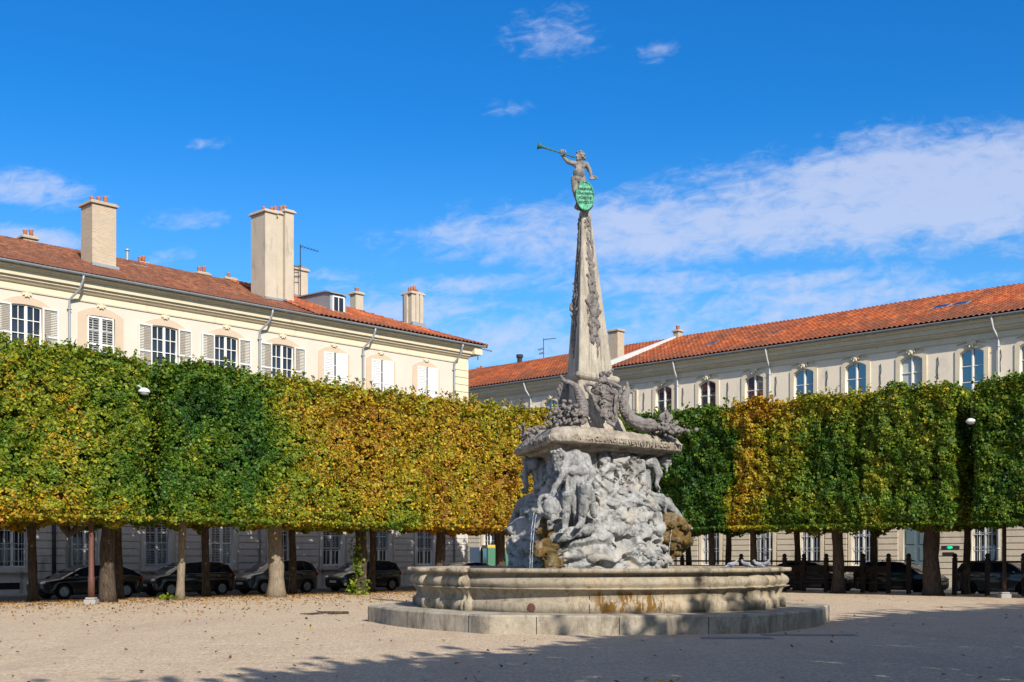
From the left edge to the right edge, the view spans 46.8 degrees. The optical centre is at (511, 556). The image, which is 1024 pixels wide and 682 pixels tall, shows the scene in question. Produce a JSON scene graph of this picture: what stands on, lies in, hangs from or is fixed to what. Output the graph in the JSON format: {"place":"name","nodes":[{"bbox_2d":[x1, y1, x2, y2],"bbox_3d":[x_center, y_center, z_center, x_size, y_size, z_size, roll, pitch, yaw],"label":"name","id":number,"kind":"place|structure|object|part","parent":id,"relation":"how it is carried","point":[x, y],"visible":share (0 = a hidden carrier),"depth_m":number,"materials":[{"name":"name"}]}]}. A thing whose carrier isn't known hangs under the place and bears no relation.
{"place":"outdoors","nodes":[
{"label":"outdoors","id":0,"kind":"place"},
{"bbox_2d":[0,588,415,600],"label":"road","id":1,"kind":"structure","parent":0,"point":[51,598],"depth_m":53.99,"materials":[{"name":"grey asphalt"}]},
{"bbox_2d":[26,564,142,598],"bbox_3d":[-17.708,1.016,49.114,2.074,1.403,4.477,0,0,44],"label":"parked car","id":2,"kind":"object","parent":1,"relation":"on","point":[66,583],"visible":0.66,"depth_m":48.18,"materials":[{"name":"black paint"}]},
{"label":"windows","id":3,"kind":"part","parent":2,"relation":"part of","materials":[{"name":"black glass"}]},
{"bbox_2d":[142,561,235,595],"bbox_3d":[-14.458,0.962,52.517,2.074,1.512,4.175,0,0,44],"label":"parked car","id":4,"kind":"object","parent":1,"relation":"on","point":[164,579],"visible":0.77,"depth_m":51.93,"materials":[{"name":"black paint"}]},
{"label":"windows","id":5,"kind":"part","parent":4,"relation":"part of","materials":[{"name":"black glass"}]},
{"bbox_2d":[0,590,401,601],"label":"kerb","id":6,"kind":"structure","parent":1,"relation":"on","point":[174,596],"depth_m":46.50,"materials":[{"name":"stone"}]},
{"bbox_2d":[0,586,414,598],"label":"kerb","id":7,"kind":"structure","parent":1,"relation":"on","point":[140,593],"depth_m":54.87,"materials":[{"name":"stone"}]},
{"bbox_2d":[234,560,317,593],"bbox_3d":[-11.197,0.932,55.933,2.074,1.572,3.976,0,0,44],"label":"parked car","id":8,"kind":"object","parent":1,"relation":"on","point":[255,577],"visible":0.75,"depth_m":55.39,"materials":[{"name":"grey paint"}]},
{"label":"windows","id":9,"kind":"part","parent":8,"relation":"part of","materials":[{"name":"black glass"}]},
{"bbox_2d":[325,560,400,590],"bbox_3d":[-7.522,0.942,59.783,2.074,1.552,3.880,0,0,44],"label":"parked car","id":10,"kind":"object","parent":1,"relation":"on","point":[388,575],"visible":0.62,"depth_m":59.47,"materials":[{"name":"black paint"}]},
{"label":"windows","id":11,"kind":"part","parent":10,"relation":"part of","materials":[{"name":"black glass"}]},
{"bbox_2d":[10,585,412,594],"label":"pavement","id":12,"kind":"structure","parent":0,"point":[318,587],"depth_m":61.78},
{"bbox_2d":[445,562,489,565],"bbox_3d":[-2.703,1.002,63.238,2.074,1.433,4.225,0,0,44],"label":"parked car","id":13,"kind":"object","parent":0,"point":[468,564],"visible":0.03,"depth_m":63.11,"materials":[{"name":"black paint"}]},
{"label":"windows","id":14,"kind":"part","parent":13,"relation":"part of","materials":[{"name":"black glass"}]},
{"bbox_2d":[470,543,509,565],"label":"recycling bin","id":15,"kind":"object","parent":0,"point":[484,554],"visible":0.2,"depth_m":75.57,"materials":[{"name":"green paint"}]},
{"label":"side windows","id":16,"kind":"part","parent":15,"relation":"part of","materials":[{"name":"green glass"}]},
{"bbox_2d":[0,590,1023,681],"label":"square ground","id":17,"kind":"structure","parent":0,"point":[932,649],"depth_m":20.87,"materials":[{"name":"beige gravel"}]},
{"bbox_2d":[0,328,37,527],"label":"lime tree","id":18,"kind":"object","parent":17,"relation":"on","point":[15,428],"visible":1,"depth_m":37.28,"materials":[{"name":"green plant"}]},
{"bbox_2d":[0,380,100,601],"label":"lime tree","id":19,"kind":"object","parent":17,"relation":"on","point":[33,590],"visible":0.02,"depth_m":42.24,"materials":[{"name":"green plant"}]},
{"bbox_2d":[0,330,152,601],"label":"lime tree","id":20,"kind":"object","parent":17,"relation":"on","point":[125,487],"visible":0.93,"depth_m":39.12,"materials":[{"name":"green plant"}]},
{"bbox_2d":[83,385,149,603],"bbox_3d":[-13.392,-2.128,40.113,2.151,7.496,0.443,0,0,-7],"label":"street lamp","id":21,"kind":"object","parent":17,"relation":"on","point":[91,598],"visible":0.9,"depth_m":39.92,"materials":[{"name":"metal"}]},
{"bbox_2d":[57,375,186,598],"bbox_3d":[-15.105,-2.754,45.002,3.656,8.838,4.785,0,0,45],"label":"lime tree","id":22,"kind":"object","parent":17,"relation":"on","point":[118,564],"visible":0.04,"depth_m":44.63,"materials":[{"name":"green plant"}]},
{"bbox_2d":[119,354,268,599],"bbox_3d":[-11.808,-2.808,43.645,4.050,8.952,4.587,0,0,45],"label":"lime tree","id":23,"kind":"object","parent":17,"relation":"on","point":[180,488],"visible":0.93,"depth_m":42.38,"materials":[{"name":"green plant"}]},
{"bbox_2d":[148,392,267,596],"bbox_3d":[-12.498,-2.717,47.729,3.692,8.762,4.786,0,0,43],"label":"lime tree","id":24,"kind":"object","parent":17,"relation":"on","point":[205,564],"visible":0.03,"depth_m":47.42,"materials":[{"name":"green plant"}]},
{"bbox_2d":[219,369,355,597],"bbox_3d":[-8.960,-2.790,46.655,4.031,8.938,4.857,0,0,43],"label":"lime tree","id":25,"kind":"object","parent":17,"relation":"on","point":[286,498],"visible":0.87,"depth_m":45.66,"materials":[{"name":"yellow plant"}]},
{"bbox_2d":[248,399,348,593],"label":"lime tree","id":26,"kind":"object","parent":17,"relation":"on","point":[292,586],"visible":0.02,"depth_m":50.44,"materials":[{"name":"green plant"}]},
{"bbox_2d":[305,377,435,594],"bbox_3d":[-5.994,-2.796,49.701,4.062,8.930,4.798,0,0,45],"label":"lime tree","id":27,"kind":"object","parent":17,"relation":"on","point":[389,408],"visible":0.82,"depth_m":48.67,"materials":[{"name":"yellow plant"}]},
{"bbox_2d":[324,415,420,591],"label":"lime tree","id":28,"kind":"object","parent":17,"relation":"on","point":[372,566],"visible":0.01,"depth_m":53.62,"materials":[{"name":"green plant"}]},
{"bbox_2d":[393,419,490,537],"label":"lime tree","id":29,"kind":"object","parent":17,"relation":"on","point":[403,532],"visible":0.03,"depth_m":56.91,"materials":[{"name":"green plant"}]},
{"bbox_2d":[385,389,505,565],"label":"lime tree","id":30,"kind":"object","parent":17,"relation":"on","point":[454,422],"visible":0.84,"depth_m":51.69,"materials":[{"name":"yellow plant"}]},
{"bbox_2d":[455,429,515,536],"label":"lime tree","id":31,"kind":"object","parent":17,"relation":"on","point":[490,533],"visible":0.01,"depth_m":59.24,"materials":[{"name":"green plant"}]},
{"bbox_2d":[0,590,1007,667],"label":"leaf litter","id":32,"kind":"object","parent":17,"relation":"on","point":[216,596],"visible":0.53,"depth_m":42.66,"materials":[{"name":"brown plant"}]},
{"bbox_2d":[461,398,558,565],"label":"lime tree","id":33,"kind":"object","parent":17,"relation":"on","point":[513,417],"visible":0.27,"depth_m":53.88,"materials":[{"name":"yellow plant"}]},
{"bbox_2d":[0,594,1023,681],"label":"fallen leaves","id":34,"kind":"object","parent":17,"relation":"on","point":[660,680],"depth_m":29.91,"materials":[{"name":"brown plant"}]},
{"bbox_2d":[368,142,828,634],"bbox_3d":[2.200,-4.311,29.599,11.573,11.942,10.786,0,0,0],"label":"fountain","id":35,"kind":"object","parent":17,"relation":"on","point":[600,539],"visible":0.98,"depth_m":27.57,"materials":[{"name":"stone"}]},
{"bbox_2d":[724,559,737,567],"bbox_3d":[4.970,0.153,26.796,0.349,0.191,0.119,0,0,-10],"label":"pigeon","id":36,"kind":"object","parent":35,"relation":"on","point":[731,564],"visible":1,"depth_m":26.76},
{"bbox_2d":[740,559,753,567],"bbox_3d":[5.401,0.153,27.188,0.349,0.191,0.119,0,0,30],"label":"pigeon","id":37,"kind":"object","parent":35,"relation":"on","point":[746,564],"visible":1,"depth_m":27.16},
{"bbox_2d":[753,559,764,566],"bbox_3d":[5.761,0.153,27.608,0.349,0.191,0.119,0,0,-20],"label":"pigeon","id":38,"kind":"object","parent":35,"relation":"on","point":[757,564],"visible":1,"depth_m":27.56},
{"bbox_2d":[760,559,769,566],"bbox_3d":[6.006,0.153,28.088,0.349,0.191,0.119,0,0,-30],"label":"pigeon","id":39,"kind":"object","parent":35,"relation":"on","point":[766,563],"visible":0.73,"depth_m":28.06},
{"bbox_2d":[617,409,688,491],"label":"lime tree","id":40,"kind":"object","parent":17,"relation":"on","point":[631,429],"visible":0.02,"depth_m":56.98,"materials":[{"name":"green plant"}]},
{"bbox_2d":[653,437,726,564],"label":"lime tree","id":41,"kind":"object","parent":17,"relation":"on","point":[688,554],"visible":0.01,"depth_m":60.28,"materials":[{"name":"green plant"}]},
{"bbox_2d":[650,397,767,565],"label":"lime tree","id":42,"kind":"object","parent":17,"relation":"on","point":[689,491],"visible":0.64,"depth_m":54.27,"materials":[{"name":"green plant"}]},
{"bbox_2d":[684,428,762,564],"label":"lime tree","id":43,"kind":"object","parent":17,"relation":"on","point":[729,536],"visible":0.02,"depth_m":58.60,"materials":[{"name":"green plant"}]},
{"bbox_2d":[700,637,773,638],"bbox_3d":[4.415,1.604,23.204,1.390,0.032,0.450,0,0,0],"label":"ground cover","id":44,"kind":"object","parent":17,"relation":"on","point":[736,638],"visible":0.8,"depth_m":23.08,"materials":[{"name":"beige gravel"}]},
{"bbox_2d":[728,393,803,565],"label":"lime tree","id":45,"kind":"object","parent":17,"relation":"on","point":[750,417],"visible":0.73,"depth_m":52.46,"materials":[{"name":"yellow plant"}]},
{"bbox_2d":[749,416,848,590],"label":"lime tree","id":46,"kind":"object","parent":17,"relation":"on","point":[797,576],"visible":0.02,"depth_m":55.98,"materials":[{"name":"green plant"}]},
{"bbox_2d":[760,634,857,635],"bbox_3d":[6.052,1.604,24.087,1.913,0.032,0.400,0,0,0],"label":"ground cover","id":47,"kind":"object","parent":17,"relation":"on","point":[808,634],"visible":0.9,"depth_m":24.18,"materials":[{"name":"beige gravel"}]},
{"bbox_2d":[766,385,892,593],"bbox_3d":[14.011,-2.803,51.547,4.886,8.952,4.112,0,0,42],"label":"lime tree","id":48,"kind":"object","parent":17,"relation":"on","point":[835,517],"visible":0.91,"depth_m":50.41,"materials":[{"name":"green plant"}]},
{"bbox_2d":[669,553,1023,595],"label":"fence","id":49,"kind":"object","parent":17,"relation":"on","point":[826,569],"visible":0.74,"depth_m":52.67,"materials":[{"name":"black metal"}]},
{"bbox_2d":[814,410,934,591],"bbox_3d":[16.494,-2.719,53.678,3.476,8.753,4.831,0,0,-45],"label":"lime tree","id":50,"kind":"object","parent":17,"relation":"on","point":[876,533],"visible":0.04,"depth_m":53.30,"materials":[{"name":"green plant"}]},
{"bbox_2d":[857,375,986,595],"bbox_3d":[17.004,-2.776,48.663,4.481,8.926,4.072,0,0,43],"label":"lime tree","id":51,"kind":"object","parent":17,"relation":"on","point":[933,507],"visible":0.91,"depth_m":47.46,"materials":[{"name":"green plant"}]},
{"bbox_2d":[901,400,1022,593],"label":"lime tree","id":52,"kind":"object","parent":17,"relation":"on","point":[965,586],"visible":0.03,"depth_m":50.36,"materials":[{"name":"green plant"}]},
{"bbox_2d":[966,416,1010,597],"bbox_3d":[18.470,-1.928,45.867,1.949,7.096,0.476,0,0,-14],"label":"street lamp","id":53,"kind":"object","parent":17,"relation":"on","point":[1004,593],"visible":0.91,"depth_m":45.98,"materials":[{"name":"metal"}]},
{"bbox_2d":[968,369,1023,530],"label":"lime tree","id":54,"kind":"object","parent":17,"relation":"on","point":[1001,500],"visible":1,"depth_m":44.95,"materials":[{"name":"green plant"}]},
{"bbox_2d":[1006,403,1023,527],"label":"lime tree","id":55,"kind":"object","parent":17,"relation":"on","point":[1011,428],"visible":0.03,"depth_m":47.93,"materials":[{"name":"green plant"}]},
{"bbox_2d":[0,0,1023,368],"label":"sky","id":56,"kind":"structure","parent":0,"point":[753,162],"materials":[{"name":"blue"}]},
{"bbox_2d":[789,588,1018,594],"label":"road","id":57,"kind":"structure","parent":0,"point":[945,591],"depth_m":60.56,"materials":[{"name":"grey asphalt"}]},
{"bbox_2d":[778,562,853,590],"bbox_3d":[15.055,0.972,58.693,4.124,1.492,2.074,0,0,44],"label":"parked car","id":58,"kind":"object","parent":57,"relation":"on","point":[815,576],"visible":0.2,"depth_m":57.83,"materials":[{"name":"grey paint"}]},
{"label":"windows","id":59,"kind":"part","parent":58,"relation":"part of","materials":[{"name":"black glass"}]},
{"bbox_2d":[782,589,1017,594],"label":"kerb","id":60,"kind":"structure","parent":57,"relation":"on","point":[911,592],"depth_m":52.85,"materials":[{"name":"stone"}]},
{"bbox_2d":[853,560,948,591],"bbox_3d":[18.282,0.929,55.615,4.175,1.578,2.074,0,0,44],"label":"parked car","id":61,"kind":"object","parent":57,"relation":"on","point":[898,574],"visible":0.4,"depth_m":54.92,"materials":[{"name":"black paint"}]},
{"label":"windows","id":62,"kind":"part","parent":61,"relation":"part of","materials":[{"name":"black glass"}]},
{"bbox_2d":[957,560,1020,594],"bbox_3d":[21.762,0.932,52.296,3.976,1.572,2.074,0,0,44],"label":"parked car","id":63,"kind":"object","parent":57,"relation":"on","point":[977,576],"visible":0.45,"depth_m":51.83,"materials":[{"name":"grey paint"}]},
{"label":"windows","id":64,"kind":"part","parent":63,"relation":"part of","materials":[{"name":"black glass"}]},
{"label":"ground","id":65,"kind":"structure","parent":0,"visible":0},
{"bbox_2d":[0,196,317,594],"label":"town house","id":66,"kind":"structure","parent":65,"relation":"on","point":[94,290],"depth_m":56.00,"materials":[{"name":"beige paint"}]},
{"bbox_2d":[0,528,26,567],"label":"window","id":67,"kind":"structure","parent":66,"relation":"in","point":[12,544],"depth_m":50.48,"materials":[{"name":"grey glass"}]},
{"bbox_2d":[0,301,58,346],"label":"window","id":68,"kind":"structure","parent":66,"relation":"in","point":[24,319],"depth_m":50.90,"materials":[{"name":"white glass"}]},
{"bbox_2d":[73,526,97,565],"bbox_3d":[-19.117,-0.774,52.835,0.164,2.449,1.200,0,0,44],"label":"window","id":69,"kind":"structure","parent":66,"relation":"in","point":[81,539],"depth_m":52.81,"materials":[{"name":"grey glass"}]},
{"bbox_2d":[87,315,113,354],"bbox_3d":[-18.589,-9.650,53.338,0.155,2.399,1.340,0,0,44],"label":"window","id":70,"kind":"structure","parent":66,"relation":"in","point":[100,330],"depth_m":53.31,"materials":[{"name":"white wood"}]},
{"bbox_2d":[146,524,167,566],"bbox_3d":[-16.698,-0.774,55.395,0.125,2.449,1.200,0,0,44],"label":"window","id":71,"kind":"structure","parent":66,"relation":"in","point":[156,538],"depth_m":55.39,"materials":[{"name":"grey glass"}]},
{"bbox_2d":[138,322,191,369],"bbox_3d":[-16.352,-9.650,55.626,0.235,2.399,2.780,0,0,44],"label":"window","id":72,"kind":"structure","parent":66,"relation":"in","point":[163,340],"depth_m":55.63,"materials":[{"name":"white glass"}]},
{"bbox_2d":[212,526,231,565],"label":"window","id":73,"kind":"structure","parent":66,"relation":"in","point":[221,537],"depth_m":57.93,"materials":[{"name":"grey glass"}]},
{"bbox_2d":[202,332,250,373],"bbox_3d":[-14.046,-9.650,58.037,0.235,2.399,2.780,0,0,44],"label":"window","id":74,"kind":"structure","parent":66,"relation":"in","point":[223,346],"depth_m":58.06,"materials":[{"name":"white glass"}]},
{"bbox_2d":[261,342,305,380],"bbox_3d":[-11.749,-9.650,60.440,0.235,2.399,2.780,0,0,44],"label":"window","id":75,"kind":"structure","parent":66,"relation":"in","point":[281,356],"depth_m":60.48,"materials":[{"name":"white glass"}]},
{"bbox_2d":[282,530,288,559],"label":"window","id":76,"kind":"structure","parent":66,"relation":"in","point":[285,539],"depth_m":60.73,"materials":[{"name":"grey glass"}]},
{"bbox_2d":[214,244,491,586],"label":"town house","id":77,"kind":"structure","parent":65,"relation":"on","point":[354,340],"depth_m":65.78,"materials":[{"name":"beige paint"}]},
{"bbox_2d":[323,529,339,564],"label":"window","id":78,"kind":"structure","parent":77,"relation":"in","point":[331,542],"depth_m":62.76,"materials":[{"name":"grey glass"}]},
{"bbox_2d":[324,351,346,384],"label":"window","id":79,"kind":"structure","parent":77,"relation":"in","point":[334,363],"depth_m":62.95,"materials":[{"name":"white wood"}]},
{"bbox_2d":[376,531,386,560],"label":"window","id":80,"kind":"structure","parent":77,"relation":"in","point":[381,537],"depth_m":65.34,"materials":[{"name":"grey glass"}]},
{"bbox_2d":[372,359,393,391],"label":"window","id":81,"kind":"structure","parent":77,"relation":"in","point":[382,371],"depth_m":65.28,"materials":[{"name":"white wood"}]},
{"bbox_2d":[418,531,431,564],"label":"window","id":82,"kind":"structure","parent":77,"relation":"in","point":[424,538],"depth_m":67.61,"materials":[{"name":"grey glass"}]},
{"bbox_2d":[417,366,437,397],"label":"window","id":83,"kind":"structure","parent":77,"relation":"in","point":[426,376],"depth_m":67.68,"materials":[{"name":"white wood"}]},
{"bbox_2d":[467,338,695,561],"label":"town house","id":84,"kind":"structure","parent":65,"relation":"on","point":[532,383],"depth_m":86.27,"materials":[{"name":"tile"}]},
{"bbox_2d":[484,533,494,544],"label":"window","id":85,"kind":"structure","parent":84,"relation":"in","point":[489,539],"depth_m":87.31,"materials":[{"name":"clear glass"}]},
{"bbox_2d":[545,400,557,411],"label":"window","id":86,"kind":"structure","parent":84,"relation":"in","point":[548,403],"depth_m":82.96,"materials":[{"name":"blue glass"}]},
{"bbox_2d":[607,282,1023,586],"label":"town house","id":87,"kind":"structure","parent":65,"relation":"on","point":[964,338],"depth_m":68.30,"materials":[{"name":"beige paint"}]},
{"bbox_2d":[657,386,671,411],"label":"window","id":88,"kind":"structure","parent":87,"relation":"in","point":[664,394],"depth_m":76.21,"materials":[{"name":"white glass"}]},
{"bbox_2d":[700,381,715,407],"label":"window","id":89,"kind":"structure","parent":87,"relation":"in","point":[707,388],"depth_m":73.95,"materials":[{"name":"white glass"}]},
{"bbox_2d":[702,533,718,564],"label":"window","id":90,"kind":"structure","parent":87,"relation":"in","point":[705,548],"depth_m":73.95,"materials":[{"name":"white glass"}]},
{"bbox_2d":[746,375,762,403],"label":"window","id":91,"kind":"structure","parent":87,"relation":"in","point":[754,384],"depth_m":71.61,"materials":[{"name":"white glass"}]},
{"bbox_2d":[756,532,772,564],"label":"window","id":92,"kind":"structure","parent":87,"relation":"in","point":[763,539],"depth_m":71.10,"materials":[{"name":"white glass"}]},
{"bbox_2d":[795,369,812,399],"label":"window","id":93,"kind":"structure","parent":87,"relation":"in","point":[804,377],"depth_m":69.28,"materials":[{"name":"blue glass"}]},
{"bbox_2d":[801,532,819,559],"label":"window","id":94,"kind":"structure","parent":87,"relation":"in","point":[810,545],"depth_m":69.07,"materials":[{"name":"white glass"}]},
{"bbox_2d":[846,362,865,393],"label":"window","id":95,"kind":"structure","parent":87,"relation":"in","point":[855,372],"depth_m":66.99,"materials":[{"name":"blue glass"}]},
{"bbox_2d":[853,529,870,565],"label":"window","id":96,"kind":"structure","parent":87,"relation":"in","point":[862,541],"depth_m":66.78,"materials":[{"name":"white glass"}]},
{"bbox_2d":[901,356,921,386],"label":"window","id":97,"kind":"structure","parent":87,"relation":"in","point":[911,366],"depth_m":64.72,"materials":[{"name":"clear glass"}]},
{"bbox_2d":[904,527,923,565],"bbox_3d":[22.117,-0.110,64.524,1.500,3.380,0.179,0,0,44],"label":"door","id":98,"kind":"structure","parent":87,"relation":"in","point":[913,540],"depth_m":64.63,"materials":[{"name":"blue wood"}]},
{"bbox_2d":[943,552,953,555],"bbox_3d":[23.320,-0.155,63.157,0.620,0.190,0.030,0,0,44],"label":"wall sign","id":99,"kind":"object","parent":87,"relation":"attached to","point":[948,553],"visible":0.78,"depth_m":63.14,"materials":[{"name":"black metal"}]},
{"bbox_2d":[942,546,959,548],"bbox_3d":[23.400,-0.501,63.072,0.980,0.190,0.044,0,0,44],"label":"wall sign","id":100,"kind":"object","parent":87,"relation":"attached to","point":[950,547],"visible":1,"depth_m":63.03,"materials":[{"name":"black metal"}]},
{"bbox_2d":[961,348,983,390],"bbox_3d":[24.349,-9.709,62.437,1.280,2.617,0.097,0,0,44],"label":"window","id":101,"kind":"structure","parent":87,"relation":"in","point":[972,360],"depth_m":62.53,"materials":[{"name":"blue glass"}]},
{"bbox_2d":[973,527,996,560],"bbox_3d":[24.812,-0.799,61.952,1.300,2.598,0.164,0,0,44],"label":"window","id":102,"kind":"structure","parent":87,"relation":"in","point":[984,542],"depth_m":61.99,"materials":[{"name":"white glass"}]},
{"bbox_2d":[1021,345,1023,371],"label":"window","id":103,"kind":"structure","parent":87,"relation":"in","point":[1022,347],"depth_m":60.67,"materials":[{"name":"blue glass"}]}
]}

